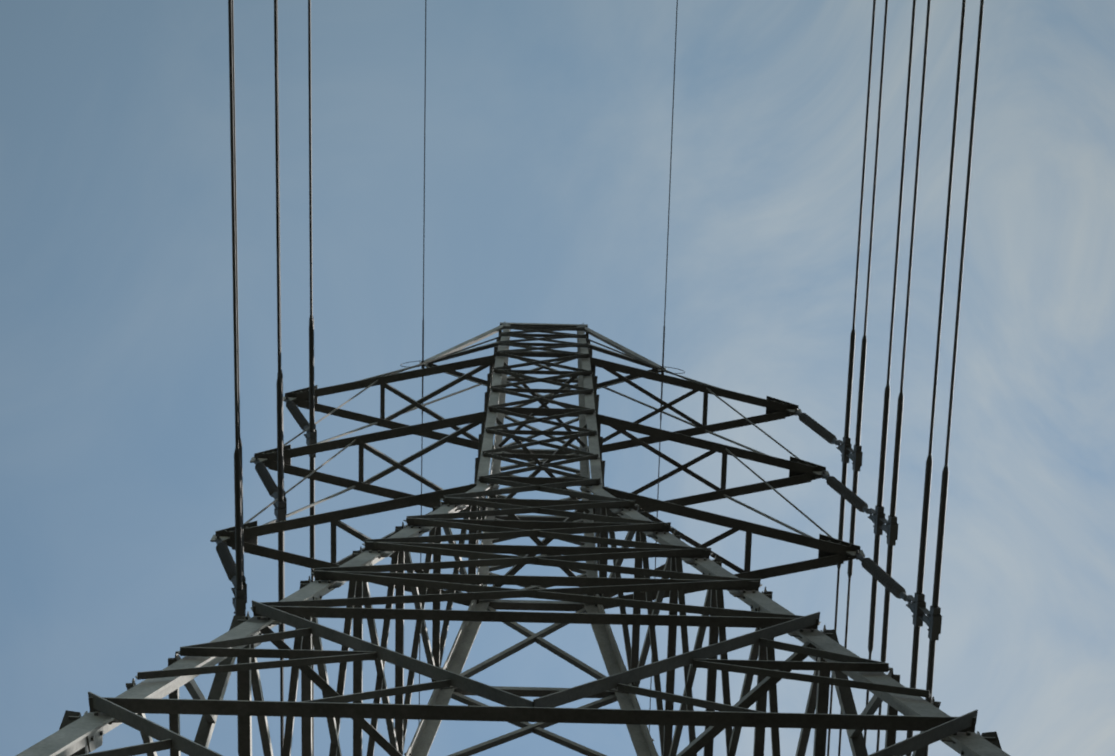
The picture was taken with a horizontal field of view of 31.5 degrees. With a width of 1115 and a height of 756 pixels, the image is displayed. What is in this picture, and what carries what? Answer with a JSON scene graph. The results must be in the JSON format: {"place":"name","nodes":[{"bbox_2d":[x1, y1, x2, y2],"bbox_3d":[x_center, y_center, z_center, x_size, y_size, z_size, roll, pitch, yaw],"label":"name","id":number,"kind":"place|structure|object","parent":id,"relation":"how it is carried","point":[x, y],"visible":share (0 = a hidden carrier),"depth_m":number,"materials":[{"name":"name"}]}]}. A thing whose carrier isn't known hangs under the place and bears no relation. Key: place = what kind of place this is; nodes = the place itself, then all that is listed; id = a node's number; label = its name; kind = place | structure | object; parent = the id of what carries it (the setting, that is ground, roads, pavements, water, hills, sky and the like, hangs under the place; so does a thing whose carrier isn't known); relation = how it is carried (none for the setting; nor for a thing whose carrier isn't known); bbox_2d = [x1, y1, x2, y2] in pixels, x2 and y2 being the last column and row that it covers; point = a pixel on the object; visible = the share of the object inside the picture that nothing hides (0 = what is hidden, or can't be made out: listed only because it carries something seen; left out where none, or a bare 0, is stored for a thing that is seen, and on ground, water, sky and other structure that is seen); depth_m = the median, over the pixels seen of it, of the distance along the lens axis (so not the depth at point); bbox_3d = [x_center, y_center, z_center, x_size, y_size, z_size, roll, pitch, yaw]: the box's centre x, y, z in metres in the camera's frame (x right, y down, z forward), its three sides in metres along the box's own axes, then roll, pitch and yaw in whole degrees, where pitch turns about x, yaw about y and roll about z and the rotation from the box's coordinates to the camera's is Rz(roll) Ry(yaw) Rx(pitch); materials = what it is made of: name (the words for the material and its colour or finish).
{"place":"outdoors","nodes":[
{"label":"outdoors","id":0,"kind":"place"},
{"bbox_2d":[0,0,1114,755],"label":"sky","id":1,"kind":"structure","parent":0,"point":[548,123],"materials":[{"name":"blue"}]},
{"label":"ground","id":2,"kind":"structure","parent":0,"visible":0},
{"bbox_2d":[16,321,1009,755],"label":"pylon","id":3,"kind":"object","parent":2,"relation":"on","point":[594,517],"visible":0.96,"depth_m":16.01,"materials":[{"name":"metal"}]},
{"bbox_2d":[400,0,684,731],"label":"earth wires","id":4,"kind":"object","parent":3,"relation":"attached to","point":[662,366],"visible":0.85,"depth_m":28.28,"materials":[{"name":"grey metal"}]},
{"bbox_2d":[215,396,941,640],"bbox_3d":[0.049,1.315,22.577,7.413,8.121,0.320,1,-77,0],"label":"string hardware","id":5,"kind":"object","parent":3,"relation":"hanging from","point":[932,619],"visible":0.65,"depth_m":21.44,"materials":[{"name":"grey metal"}]},
{"bbox_2d":[216,400,905,598],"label":"insulator strings","id":6,"kind":"object","parent":5,"relation":"attached to","point":[888,582],"visible":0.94,"depth_m":22.50,"materials":[{"name":"black ceramic"}]},
{"bbox_2d":[228,0,983,755],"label":"conductors","id":7,"kind":"object","parent":3,"relation":"attached to","point":[238,480],"visible":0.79,"depth_m":20.84,"materials":[{"name":"grey metal"}]}
]}

